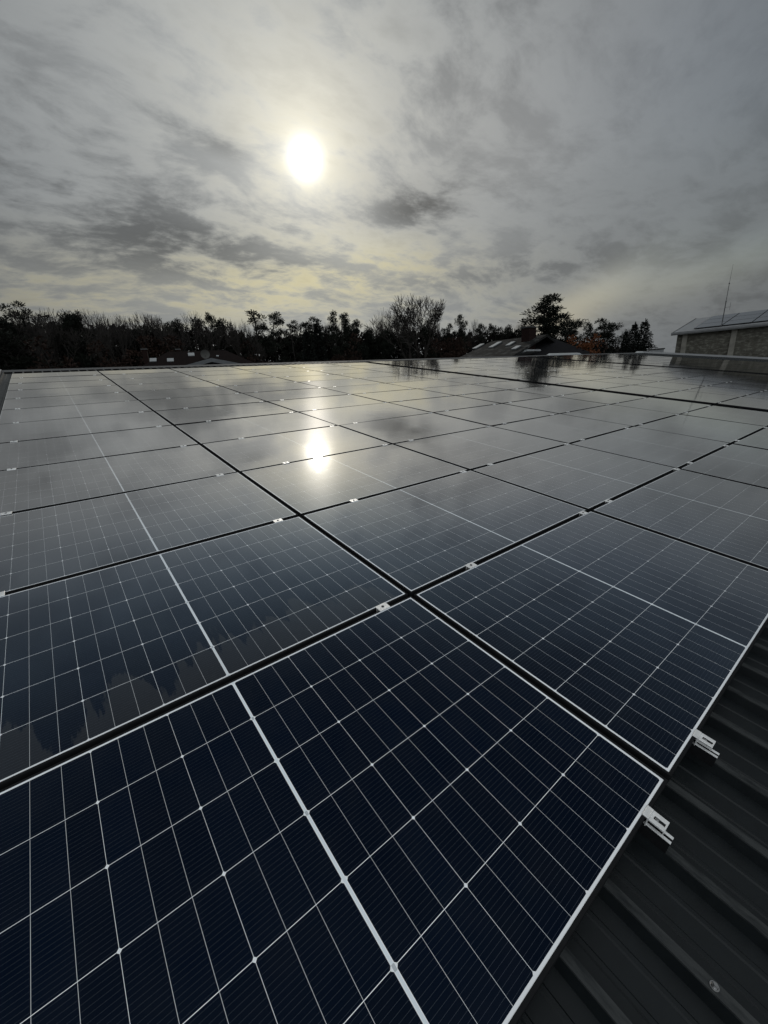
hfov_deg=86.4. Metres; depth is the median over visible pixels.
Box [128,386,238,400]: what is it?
solar panel
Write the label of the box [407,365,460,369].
solar panel
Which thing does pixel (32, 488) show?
solar panel
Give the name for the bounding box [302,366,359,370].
solar panel
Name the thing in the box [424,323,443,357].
bare tree
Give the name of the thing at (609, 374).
solar panel
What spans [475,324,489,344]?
pine tree
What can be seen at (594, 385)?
solar panel
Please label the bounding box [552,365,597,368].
solar panel
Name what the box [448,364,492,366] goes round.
solar panel
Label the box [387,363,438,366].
solar panel
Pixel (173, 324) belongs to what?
pine tree
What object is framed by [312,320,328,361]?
spruce tree
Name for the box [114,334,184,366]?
autumn tree
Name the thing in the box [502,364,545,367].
solar panel
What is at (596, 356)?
solar panel
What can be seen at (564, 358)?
solar panel
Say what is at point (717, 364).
solar panel
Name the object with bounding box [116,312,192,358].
bare tree
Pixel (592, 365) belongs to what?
solar panel
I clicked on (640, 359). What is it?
solar panel
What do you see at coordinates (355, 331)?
pine tree
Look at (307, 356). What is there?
spruce tree
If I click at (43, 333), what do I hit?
bare tree
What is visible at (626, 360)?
solar panel
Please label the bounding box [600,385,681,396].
solar panel
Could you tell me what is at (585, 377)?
solar panel
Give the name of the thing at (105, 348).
pine tree
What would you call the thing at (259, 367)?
solar panel
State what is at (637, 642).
solar panel
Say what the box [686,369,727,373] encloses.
solar panel
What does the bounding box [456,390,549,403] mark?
solar panel
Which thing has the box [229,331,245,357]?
pine tree
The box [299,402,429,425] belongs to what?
solar panel
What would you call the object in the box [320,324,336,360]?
pine tree
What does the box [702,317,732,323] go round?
solar panel
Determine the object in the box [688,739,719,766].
mounting rail
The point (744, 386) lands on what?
solar panel
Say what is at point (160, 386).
solar panel
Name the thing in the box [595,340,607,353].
autumn tree
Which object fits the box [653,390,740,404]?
solar panel
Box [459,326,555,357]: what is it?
house
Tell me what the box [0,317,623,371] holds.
forest
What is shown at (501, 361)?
solar panel
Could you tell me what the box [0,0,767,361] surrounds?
sky
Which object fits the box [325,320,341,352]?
bare tree
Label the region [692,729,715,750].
end clamp
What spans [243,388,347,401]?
solar panel
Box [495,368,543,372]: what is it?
solar panel
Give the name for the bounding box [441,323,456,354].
pine tree
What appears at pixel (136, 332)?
pine tree
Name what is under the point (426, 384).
solar panel
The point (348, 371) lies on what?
solar panel
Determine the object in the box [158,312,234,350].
bare tree
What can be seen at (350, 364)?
solar panel
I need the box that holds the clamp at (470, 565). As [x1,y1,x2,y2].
[465,562,476,568]
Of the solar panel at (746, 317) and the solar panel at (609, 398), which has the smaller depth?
the solar panel at (609, 398)
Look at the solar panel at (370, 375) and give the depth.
11.71 m
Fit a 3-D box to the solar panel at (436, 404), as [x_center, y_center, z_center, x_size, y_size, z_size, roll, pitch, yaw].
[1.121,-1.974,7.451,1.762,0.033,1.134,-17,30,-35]
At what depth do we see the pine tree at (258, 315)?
65.64 m
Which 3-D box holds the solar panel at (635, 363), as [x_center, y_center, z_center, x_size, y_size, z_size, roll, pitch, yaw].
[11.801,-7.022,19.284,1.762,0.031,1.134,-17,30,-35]
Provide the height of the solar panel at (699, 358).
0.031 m
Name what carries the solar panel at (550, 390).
on the industrial building
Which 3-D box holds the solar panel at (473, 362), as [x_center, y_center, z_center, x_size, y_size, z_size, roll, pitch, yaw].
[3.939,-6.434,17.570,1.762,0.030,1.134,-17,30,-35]
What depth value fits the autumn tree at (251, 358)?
64.56 m
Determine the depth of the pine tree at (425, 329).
65.63 m
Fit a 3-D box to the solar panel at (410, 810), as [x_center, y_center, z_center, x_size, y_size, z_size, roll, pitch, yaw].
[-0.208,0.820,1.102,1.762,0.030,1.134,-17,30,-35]
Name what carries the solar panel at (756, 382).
on the industrial building
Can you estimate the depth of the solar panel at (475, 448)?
4.67 m
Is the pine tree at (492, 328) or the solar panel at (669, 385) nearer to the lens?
the solar panel at (669, 385)
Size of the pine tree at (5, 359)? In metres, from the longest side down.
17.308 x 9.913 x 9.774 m
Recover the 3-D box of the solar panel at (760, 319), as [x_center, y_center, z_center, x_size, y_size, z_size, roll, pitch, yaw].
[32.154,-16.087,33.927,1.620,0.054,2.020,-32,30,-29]
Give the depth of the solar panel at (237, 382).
9.66 m
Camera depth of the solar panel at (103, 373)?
11.06 m
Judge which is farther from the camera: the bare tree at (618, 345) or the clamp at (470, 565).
the bare tree at (618, 345)
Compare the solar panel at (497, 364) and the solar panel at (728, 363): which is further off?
the solar panel at (728, 363)
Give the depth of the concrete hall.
35.69 m
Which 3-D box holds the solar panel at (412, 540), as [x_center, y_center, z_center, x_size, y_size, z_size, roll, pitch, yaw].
[0.473,0.016,2.945,1.762,0.031,1.134,-17,30,-35]
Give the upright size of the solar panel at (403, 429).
0.032 m
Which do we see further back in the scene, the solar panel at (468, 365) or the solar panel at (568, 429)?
the solar panel at (468, 365)
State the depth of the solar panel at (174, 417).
6.12 m
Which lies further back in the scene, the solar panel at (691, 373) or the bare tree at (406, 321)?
the bare tree at (406, 321)
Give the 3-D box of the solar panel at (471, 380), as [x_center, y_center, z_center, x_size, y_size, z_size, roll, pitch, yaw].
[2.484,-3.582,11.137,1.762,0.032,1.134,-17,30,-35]
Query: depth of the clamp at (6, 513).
2.74 m
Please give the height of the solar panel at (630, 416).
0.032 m
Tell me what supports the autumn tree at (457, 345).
on the ground
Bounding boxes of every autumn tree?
[23,335,80,371]
[87,340,137,369]
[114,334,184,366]
[240,340,277,362]
[327,332,362,360]
[428,336,465,357]
[442,336,471,357]
[566,333,603,353]
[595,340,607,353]
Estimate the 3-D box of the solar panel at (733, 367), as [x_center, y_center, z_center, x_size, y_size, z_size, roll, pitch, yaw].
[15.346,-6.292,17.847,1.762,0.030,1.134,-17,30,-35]
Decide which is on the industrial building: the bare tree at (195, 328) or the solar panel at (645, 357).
the solar panel at (645, 357)
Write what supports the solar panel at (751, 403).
on the industrial building
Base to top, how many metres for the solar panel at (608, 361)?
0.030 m
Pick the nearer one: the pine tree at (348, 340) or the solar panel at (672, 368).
the solar panel at (672, 368)
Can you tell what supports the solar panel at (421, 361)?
on the industrial building
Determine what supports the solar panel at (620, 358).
on the industrial building
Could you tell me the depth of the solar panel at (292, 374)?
11.51 m
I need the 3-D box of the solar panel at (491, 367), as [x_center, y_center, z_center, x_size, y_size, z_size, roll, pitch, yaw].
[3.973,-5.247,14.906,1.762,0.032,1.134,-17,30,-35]
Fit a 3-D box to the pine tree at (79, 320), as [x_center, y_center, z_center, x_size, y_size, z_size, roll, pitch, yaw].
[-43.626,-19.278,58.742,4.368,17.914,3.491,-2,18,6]
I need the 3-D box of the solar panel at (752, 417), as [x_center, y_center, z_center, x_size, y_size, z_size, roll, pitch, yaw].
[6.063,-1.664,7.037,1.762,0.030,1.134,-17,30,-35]
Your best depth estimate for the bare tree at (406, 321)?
62.32 m
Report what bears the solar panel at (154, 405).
on the industrial building
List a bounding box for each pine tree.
[0,300,54,367]
[0,317,51,372]
[49,309,109,367]
[52,309,83,362]
[83,322,117,369]
[114,323,152,363]
[151,318,182,351]
[159,323,193,350]
[187,317,223,350]
[204,312,235,350]
[215,322,234,353]
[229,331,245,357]
[240,309,274,362]
[261,311,290,362]
[282,320,308,361]
[300,316,322,354]
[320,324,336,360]
[327,309,349,358]
[330,312,353,360]
[341,319,370,358]
[343,328,361,360]
[356,326,379,359]
[374,327,397,359]
[399,329,417,358]
[420,324,436,357]
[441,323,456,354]
[454,314,469,352]
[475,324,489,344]
[488,323,510,340]
[501,324,512,339]
[512,293,578,347]
[552,315,595,347]
[581,323,599,348]
[585,318,627,353]
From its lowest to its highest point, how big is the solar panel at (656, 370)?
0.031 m
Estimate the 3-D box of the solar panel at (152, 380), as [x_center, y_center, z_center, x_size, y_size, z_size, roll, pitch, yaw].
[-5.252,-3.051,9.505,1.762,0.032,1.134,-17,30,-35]
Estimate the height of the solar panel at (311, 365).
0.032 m
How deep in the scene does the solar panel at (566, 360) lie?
19.85 m
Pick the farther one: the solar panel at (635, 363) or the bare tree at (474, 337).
the bare tree at (474, 337)
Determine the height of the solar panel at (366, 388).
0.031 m
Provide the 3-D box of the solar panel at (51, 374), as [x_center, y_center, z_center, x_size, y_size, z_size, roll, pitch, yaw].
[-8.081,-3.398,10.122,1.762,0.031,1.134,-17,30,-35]
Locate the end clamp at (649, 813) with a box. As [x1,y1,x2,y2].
[642,806,669,834]
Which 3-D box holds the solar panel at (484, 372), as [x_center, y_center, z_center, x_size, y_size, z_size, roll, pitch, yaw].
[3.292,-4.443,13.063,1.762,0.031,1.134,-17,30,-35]
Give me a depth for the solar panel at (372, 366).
14.37 m
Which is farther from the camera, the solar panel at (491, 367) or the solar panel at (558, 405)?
the solar panel at (491, 367)
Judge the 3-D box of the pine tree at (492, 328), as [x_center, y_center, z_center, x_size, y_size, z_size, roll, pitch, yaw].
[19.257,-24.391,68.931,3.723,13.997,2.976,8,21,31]
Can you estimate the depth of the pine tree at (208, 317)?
66.19 m
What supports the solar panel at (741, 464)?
on the industrial building
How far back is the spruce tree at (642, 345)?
52.26 m
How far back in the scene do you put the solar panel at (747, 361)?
22.74 m
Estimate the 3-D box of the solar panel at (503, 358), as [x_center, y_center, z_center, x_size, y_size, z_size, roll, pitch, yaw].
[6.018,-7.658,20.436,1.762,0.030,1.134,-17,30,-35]
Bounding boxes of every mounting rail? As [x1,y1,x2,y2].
[638,818,673,852]
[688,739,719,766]
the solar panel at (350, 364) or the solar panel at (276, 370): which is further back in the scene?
the solar panel at (350, 364)
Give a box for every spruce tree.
[300,329,318,361]
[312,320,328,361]
[618,329,628,352]
[621,322,640,352]
[627,318,657,352]
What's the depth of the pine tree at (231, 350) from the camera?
67.98 m
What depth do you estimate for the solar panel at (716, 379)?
12.82 m
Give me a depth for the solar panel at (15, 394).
7.61 m
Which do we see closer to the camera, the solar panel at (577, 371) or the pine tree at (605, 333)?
the solar panel at (577, 371)
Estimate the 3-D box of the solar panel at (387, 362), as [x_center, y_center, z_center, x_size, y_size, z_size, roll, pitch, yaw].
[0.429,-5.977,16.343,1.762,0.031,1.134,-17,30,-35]
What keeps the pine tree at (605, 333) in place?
on the ground
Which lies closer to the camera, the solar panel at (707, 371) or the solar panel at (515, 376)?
the solar panel at (515, 376)
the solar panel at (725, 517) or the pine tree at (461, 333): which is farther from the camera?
the pine tree at (461, 333)
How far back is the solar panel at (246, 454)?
4.47 m
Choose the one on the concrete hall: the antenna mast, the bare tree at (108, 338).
the antenna mast
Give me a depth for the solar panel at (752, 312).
37.03 m
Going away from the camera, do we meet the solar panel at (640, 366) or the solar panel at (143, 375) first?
the solar panel at (143, 375)
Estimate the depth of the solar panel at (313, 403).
7.17 m
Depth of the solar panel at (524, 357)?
21.50 m
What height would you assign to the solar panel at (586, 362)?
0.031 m
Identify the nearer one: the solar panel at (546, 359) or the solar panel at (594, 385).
the solar panel at (594, 385)
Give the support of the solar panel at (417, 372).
on the industrial building
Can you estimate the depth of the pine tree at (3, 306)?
55.22 m
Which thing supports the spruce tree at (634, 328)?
on the ground
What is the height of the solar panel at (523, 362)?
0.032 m
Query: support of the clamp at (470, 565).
attached to the solar panel at (412, 540)
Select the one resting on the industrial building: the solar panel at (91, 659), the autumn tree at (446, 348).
the solar panel at (91, 659)
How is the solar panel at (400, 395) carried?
on the industrial building
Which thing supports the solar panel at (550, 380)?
on the industrial building
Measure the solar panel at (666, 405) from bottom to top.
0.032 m
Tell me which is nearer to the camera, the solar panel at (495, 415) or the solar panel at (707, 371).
the solar panel at (495, 415)
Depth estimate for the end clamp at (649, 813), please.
1.10 m
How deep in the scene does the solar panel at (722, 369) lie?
16.66 m
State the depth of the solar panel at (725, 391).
9.94 m
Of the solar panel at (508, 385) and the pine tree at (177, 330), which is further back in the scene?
the pine tree at (177, 330)
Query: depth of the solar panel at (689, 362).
20.46 m
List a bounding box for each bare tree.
[0,307,119,368]
[6,305,62,368]
[61,311,136,367]
[77,309,134,366]
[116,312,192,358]
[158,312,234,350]
[220,318,266,361]
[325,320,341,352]
[364,293,445,358]
[374,322,418,357]
[376,308,401,355]
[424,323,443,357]
[465,320,487,350]
[615,328,632,352]
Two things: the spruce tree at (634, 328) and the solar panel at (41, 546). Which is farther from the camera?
the spruce tree at (634, 328)
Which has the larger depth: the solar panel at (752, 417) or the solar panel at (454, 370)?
the solar panel at (454, 370)
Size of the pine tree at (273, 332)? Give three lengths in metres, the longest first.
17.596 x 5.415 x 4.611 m
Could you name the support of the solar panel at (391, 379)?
on the industrial building
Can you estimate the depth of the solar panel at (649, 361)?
20.30 m
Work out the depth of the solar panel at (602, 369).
15.23 m
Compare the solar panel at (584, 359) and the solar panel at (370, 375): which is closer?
the solar panel at (370, 375)
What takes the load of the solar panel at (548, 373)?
on the industrial building
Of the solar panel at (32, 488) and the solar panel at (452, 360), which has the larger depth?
the solar panel at (452, 360)
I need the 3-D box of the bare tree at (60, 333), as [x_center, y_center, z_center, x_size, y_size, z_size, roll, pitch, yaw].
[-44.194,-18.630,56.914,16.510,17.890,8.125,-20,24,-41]
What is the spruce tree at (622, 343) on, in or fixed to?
on the ground
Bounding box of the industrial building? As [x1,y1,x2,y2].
[0,351,767,1023]
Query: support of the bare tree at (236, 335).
on the ground
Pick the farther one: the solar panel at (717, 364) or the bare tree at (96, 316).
the bare tree at (96, 316)
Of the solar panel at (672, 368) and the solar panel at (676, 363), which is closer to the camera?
the solar panel at (672, 368)
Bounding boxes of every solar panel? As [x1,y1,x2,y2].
[0,400,151,423]
[0,411,171,442]
[0,425,197,470]
[0,444,236,512]
[0,472,297,593]
[0,516,407,789]
[0,596,667,1023]
[1,392,136,409]
[4,385,125,398]
[7,380,115,390]
[9,375,108,383]
[11,371,101,377]
[98,369,177,375]
[104,372,188,379]
[110,376,203,384]
[118,381,218,392]
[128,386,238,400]
[140,393,265,411]
[155,402,295,425]
[170,367,241,371]
[175,412,336,445]
[181,370,254,375]
[192,373,272,380]
[201,425,389,473]
[207,377,293,386]
[223,382,317,392]
[233,365,294,369]
[241,444,468,516]
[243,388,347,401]
[246,368,312,372]
[260,371,333,376]
[268,394,382,411]
[277,374,353,381]
[283,364,338,367]
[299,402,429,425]
[300,378,380,387]
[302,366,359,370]
[302,470,587,596]
[318,369,379,373]
[324,383,415,393]
[329,362,381,365]
[335,372,407,377]
[339,413,487,443]
[346,365,397,368]
[352,389,454,401]
[359,376,435,382]
[367,367,421,371]
[369,361,418,364]
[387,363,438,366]
[387,379,465,388]
[388,370,446,375]
[388,396,500,412]
[394,426,564,469]
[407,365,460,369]
[409,373,478,378]
[410,360,450,362]
[414,511,767,781]
[420,384,506,395]
[425,362,471,364]
[429,367,485,372]
[434,404,557,425]
[437,376,511,383]
[441,359,477,361]
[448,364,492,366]
[454,361,496,363]
[455,370,513,376]
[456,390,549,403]
[466,358,499,360]
[466,366,514,369]
[472,381,548,389]
[472,444,673,511]
[475,362,521,365]
[481,360,521,361]
[484,373,550,379]
[487,358,518,359]
[493,414,632,443]
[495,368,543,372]
[501,361,542,363]
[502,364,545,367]
[503,396,605,413]
[507,357,538,358]
[510,359,544,360]
[511,385,592,395]
[517,377,588,384]
[522,371,575,376]
[523,363,568,366]
[524,367,570,370]
[525,361,562,362]
[528,356,554,357]
[532,358,561,360]
[548,360,583,361]
[549,357,583,359]
[549,362,585,364]
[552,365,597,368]
[552,374,615,380]
[555,369,602,373]
[555,381,628,390]
[556,391,647,404]
[562,404,675,426]
[567,359,598,360]
[571,361,603,363]
[571,426,729,468]
[573,364,616,367]
[580,368,624,371]
[584,356,608,357]
[585,358,615,359]
[586,372,637,376]
[590,360,628,362]
[590,378,656,384]
[592,469,767,569]
[597,363,630,365]
[600,366,647,369]
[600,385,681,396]
[609,357,634,358]
[611,397,711,413]
[613,362,651,364]
[613,370,658,374]
[614,359,641,361]
[618,375,680,380]
[622,365,660,367]
[626,359,651,360]
[631,361,666,362]
[634,356,658,357]
[634,368,676,372]
[635,414,765,444]
[636,381,704,389]
[637,358,666,359]
[639,363,677,366]
[648,360,681,361]
[648,373,696,377]
[650,367,694,370]
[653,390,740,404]
[659,362,691,364]
[661,379,725,385]
[667,359,690,361]
[667,371,714,375]
[668,365,709,368]
[672,362,703,363]
[680,444,767,488]
[681,405,767,426]
[683,376,742,381]
[683,386,759,396]
[685,358,712,359]
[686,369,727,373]
[694,321,726,328]
[698,360,726,361]
[701,367,745,371]
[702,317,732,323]
[702,363,732,365]
[705,374,754,379]
[708,313,738,319]
[710,383,767,390]
[716,362,741,364]
[716,397,767,410]
[718,366,753,368]
[719,372,767,376]
[722,318,756,325]
[728,379,767,385]
[729,313,762,320]
[733,361,759,362]
[733,427,767,449]
[734,369,767,373]
[735,309,767,316]
[743,391,767,398]
[752,316,767,322]
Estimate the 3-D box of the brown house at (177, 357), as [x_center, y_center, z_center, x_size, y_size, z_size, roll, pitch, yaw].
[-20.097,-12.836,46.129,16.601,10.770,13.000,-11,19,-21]
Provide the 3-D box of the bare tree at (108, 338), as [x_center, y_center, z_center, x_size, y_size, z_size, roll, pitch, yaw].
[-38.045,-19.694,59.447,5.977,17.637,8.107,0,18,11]
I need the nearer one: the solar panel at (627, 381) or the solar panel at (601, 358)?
the solar panel at (627, 381)
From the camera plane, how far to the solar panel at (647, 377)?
12.61 m
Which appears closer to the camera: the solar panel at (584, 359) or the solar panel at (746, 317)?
the solar panel at (584, 359)
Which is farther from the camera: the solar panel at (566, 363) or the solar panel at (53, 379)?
the solar panel at (566, 363)
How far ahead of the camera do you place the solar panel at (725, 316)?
38.56 m
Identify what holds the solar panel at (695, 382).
on the industrial building
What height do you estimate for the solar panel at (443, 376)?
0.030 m
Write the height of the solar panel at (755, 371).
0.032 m
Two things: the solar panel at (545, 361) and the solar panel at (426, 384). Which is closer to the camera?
the solar panel at (426, 384)
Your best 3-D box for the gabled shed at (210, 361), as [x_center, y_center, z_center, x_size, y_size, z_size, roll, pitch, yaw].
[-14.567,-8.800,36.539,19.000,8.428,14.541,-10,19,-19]
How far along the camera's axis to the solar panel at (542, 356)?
22.52 m
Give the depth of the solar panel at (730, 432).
5.93 m
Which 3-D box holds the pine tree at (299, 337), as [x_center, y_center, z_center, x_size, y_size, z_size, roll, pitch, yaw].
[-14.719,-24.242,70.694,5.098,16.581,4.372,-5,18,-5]
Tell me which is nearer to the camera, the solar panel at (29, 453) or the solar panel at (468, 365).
the solar panel at (29, 453)
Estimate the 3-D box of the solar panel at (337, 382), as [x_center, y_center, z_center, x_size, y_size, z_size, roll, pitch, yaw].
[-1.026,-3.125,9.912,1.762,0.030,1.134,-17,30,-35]
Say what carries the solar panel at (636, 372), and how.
on the industrial building
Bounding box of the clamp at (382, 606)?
[375,602,389,611]
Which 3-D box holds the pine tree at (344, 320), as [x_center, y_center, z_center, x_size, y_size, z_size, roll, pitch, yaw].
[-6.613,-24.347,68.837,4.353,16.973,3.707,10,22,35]
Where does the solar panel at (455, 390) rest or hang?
on the industrial building
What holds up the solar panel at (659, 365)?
on the industrial building
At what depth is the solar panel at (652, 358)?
23.25 m
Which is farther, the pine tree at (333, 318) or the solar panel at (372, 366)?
the pine tree at (333, 318)
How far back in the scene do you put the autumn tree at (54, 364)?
48.15 m
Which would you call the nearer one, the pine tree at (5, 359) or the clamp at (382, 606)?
the clamp at (382, 606)
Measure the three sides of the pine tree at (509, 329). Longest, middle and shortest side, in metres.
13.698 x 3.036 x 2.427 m
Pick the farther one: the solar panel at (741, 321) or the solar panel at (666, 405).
the solar panel at (741, 321)
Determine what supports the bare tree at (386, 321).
on the ground
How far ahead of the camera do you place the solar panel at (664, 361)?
21.35 m
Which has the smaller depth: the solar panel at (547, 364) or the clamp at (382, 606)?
the clamp at (382, 606)
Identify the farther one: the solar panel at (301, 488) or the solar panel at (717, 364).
the solar panel at (717, 364)
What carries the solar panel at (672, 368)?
on the industrial building
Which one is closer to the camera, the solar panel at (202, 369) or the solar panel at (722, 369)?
the solar panel at (202, 369)
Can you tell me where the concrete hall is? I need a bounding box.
[671,317,767,356]
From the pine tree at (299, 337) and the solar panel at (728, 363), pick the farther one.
the pine tree at (299, 337)
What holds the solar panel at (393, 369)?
on the industrial building
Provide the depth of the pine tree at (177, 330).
66.47 m
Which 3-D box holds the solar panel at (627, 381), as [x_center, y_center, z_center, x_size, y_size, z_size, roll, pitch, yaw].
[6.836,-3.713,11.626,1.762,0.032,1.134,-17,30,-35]
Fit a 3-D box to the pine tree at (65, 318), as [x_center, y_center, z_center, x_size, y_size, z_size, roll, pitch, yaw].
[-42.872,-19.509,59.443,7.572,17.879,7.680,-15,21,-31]
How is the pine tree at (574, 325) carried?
on the ground
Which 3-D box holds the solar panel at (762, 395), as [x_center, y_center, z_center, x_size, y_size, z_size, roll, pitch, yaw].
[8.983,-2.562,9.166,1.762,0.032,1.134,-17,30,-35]
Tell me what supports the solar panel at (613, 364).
on the industrial building
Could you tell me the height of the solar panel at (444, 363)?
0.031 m
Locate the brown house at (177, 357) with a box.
[140,348,253,367]
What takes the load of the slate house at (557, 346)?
on the ground
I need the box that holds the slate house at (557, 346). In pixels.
[530,338,593,355]
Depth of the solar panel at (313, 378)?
10.68 m
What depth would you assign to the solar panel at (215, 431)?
5.31 m
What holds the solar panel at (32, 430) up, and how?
on the industrial building
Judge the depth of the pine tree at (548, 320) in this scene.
55.23 m
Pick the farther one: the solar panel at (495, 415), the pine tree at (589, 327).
the pine tree at (589, 327)
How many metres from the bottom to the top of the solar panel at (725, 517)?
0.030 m
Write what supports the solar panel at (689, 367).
on the industrial building
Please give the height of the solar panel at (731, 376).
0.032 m
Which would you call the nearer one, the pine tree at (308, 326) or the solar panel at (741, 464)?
the solar panel at (741, 464)
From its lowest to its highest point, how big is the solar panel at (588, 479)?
0.030 m
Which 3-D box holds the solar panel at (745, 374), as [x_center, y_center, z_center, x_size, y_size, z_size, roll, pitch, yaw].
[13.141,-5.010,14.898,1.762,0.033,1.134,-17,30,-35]
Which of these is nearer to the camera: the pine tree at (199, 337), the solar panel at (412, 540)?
the solar panel at (412, 540)
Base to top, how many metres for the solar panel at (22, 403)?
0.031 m
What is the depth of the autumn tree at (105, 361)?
53.37 m
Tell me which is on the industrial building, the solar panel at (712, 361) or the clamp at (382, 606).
the solar panel at (712, 361)
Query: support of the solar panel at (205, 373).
on the industrial building
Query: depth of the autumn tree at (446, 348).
60.66 m
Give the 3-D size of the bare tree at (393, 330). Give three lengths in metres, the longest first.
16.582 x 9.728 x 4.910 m
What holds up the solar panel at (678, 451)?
on the industrial building
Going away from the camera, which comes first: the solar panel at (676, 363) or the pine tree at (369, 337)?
the solar panel at (676, 363)
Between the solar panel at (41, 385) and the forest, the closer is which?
the solar panel at (41, 385)
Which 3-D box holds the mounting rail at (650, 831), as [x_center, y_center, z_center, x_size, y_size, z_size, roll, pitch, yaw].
[0.694,0.854,1.166,0.025,0.046,0.217,-17,30,-35]
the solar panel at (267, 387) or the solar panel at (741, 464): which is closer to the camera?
the solar panel at (741, 464)
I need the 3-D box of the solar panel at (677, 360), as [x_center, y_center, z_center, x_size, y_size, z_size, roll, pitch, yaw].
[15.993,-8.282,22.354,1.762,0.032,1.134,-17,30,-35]
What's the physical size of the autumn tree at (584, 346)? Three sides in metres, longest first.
9.393 x 5.570 x 4.708 m
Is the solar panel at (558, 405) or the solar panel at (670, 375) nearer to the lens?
the solar panel at (558, 405)
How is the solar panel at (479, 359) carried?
on the industrial building
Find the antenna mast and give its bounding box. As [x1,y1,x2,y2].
[721,267,732,326]
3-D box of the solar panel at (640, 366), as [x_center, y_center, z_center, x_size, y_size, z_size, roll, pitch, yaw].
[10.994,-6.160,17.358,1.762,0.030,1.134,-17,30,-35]
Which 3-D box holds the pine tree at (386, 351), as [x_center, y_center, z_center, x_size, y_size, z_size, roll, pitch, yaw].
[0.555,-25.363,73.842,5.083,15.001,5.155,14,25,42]
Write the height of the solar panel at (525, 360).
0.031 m
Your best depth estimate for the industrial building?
1.02 m
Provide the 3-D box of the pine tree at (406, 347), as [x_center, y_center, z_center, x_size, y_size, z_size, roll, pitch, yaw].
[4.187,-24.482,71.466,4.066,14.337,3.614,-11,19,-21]
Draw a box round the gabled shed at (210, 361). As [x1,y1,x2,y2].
[188,358,240,365]
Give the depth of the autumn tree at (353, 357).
64.12 m
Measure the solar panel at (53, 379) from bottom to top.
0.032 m
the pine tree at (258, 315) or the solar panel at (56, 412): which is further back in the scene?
the pine tree at (258, 315)
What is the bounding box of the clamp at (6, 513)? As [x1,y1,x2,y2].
[0,511,11,515]
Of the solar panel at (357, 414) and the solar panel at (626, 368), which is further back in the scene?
the solar panel at (626, 368)
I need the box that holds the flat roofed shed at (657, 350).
[648,348,664,351]
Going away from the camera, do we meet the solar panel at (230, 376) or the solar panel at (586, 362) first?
the solar panel at (230, 376)
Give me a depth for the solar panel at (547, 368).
15.04 m
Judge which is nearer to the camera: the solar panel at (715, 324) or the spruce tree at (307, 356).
the solar panel at (715, 324)
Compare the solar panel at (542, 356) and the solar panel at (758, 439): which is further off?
the solar panel at (542, 356)

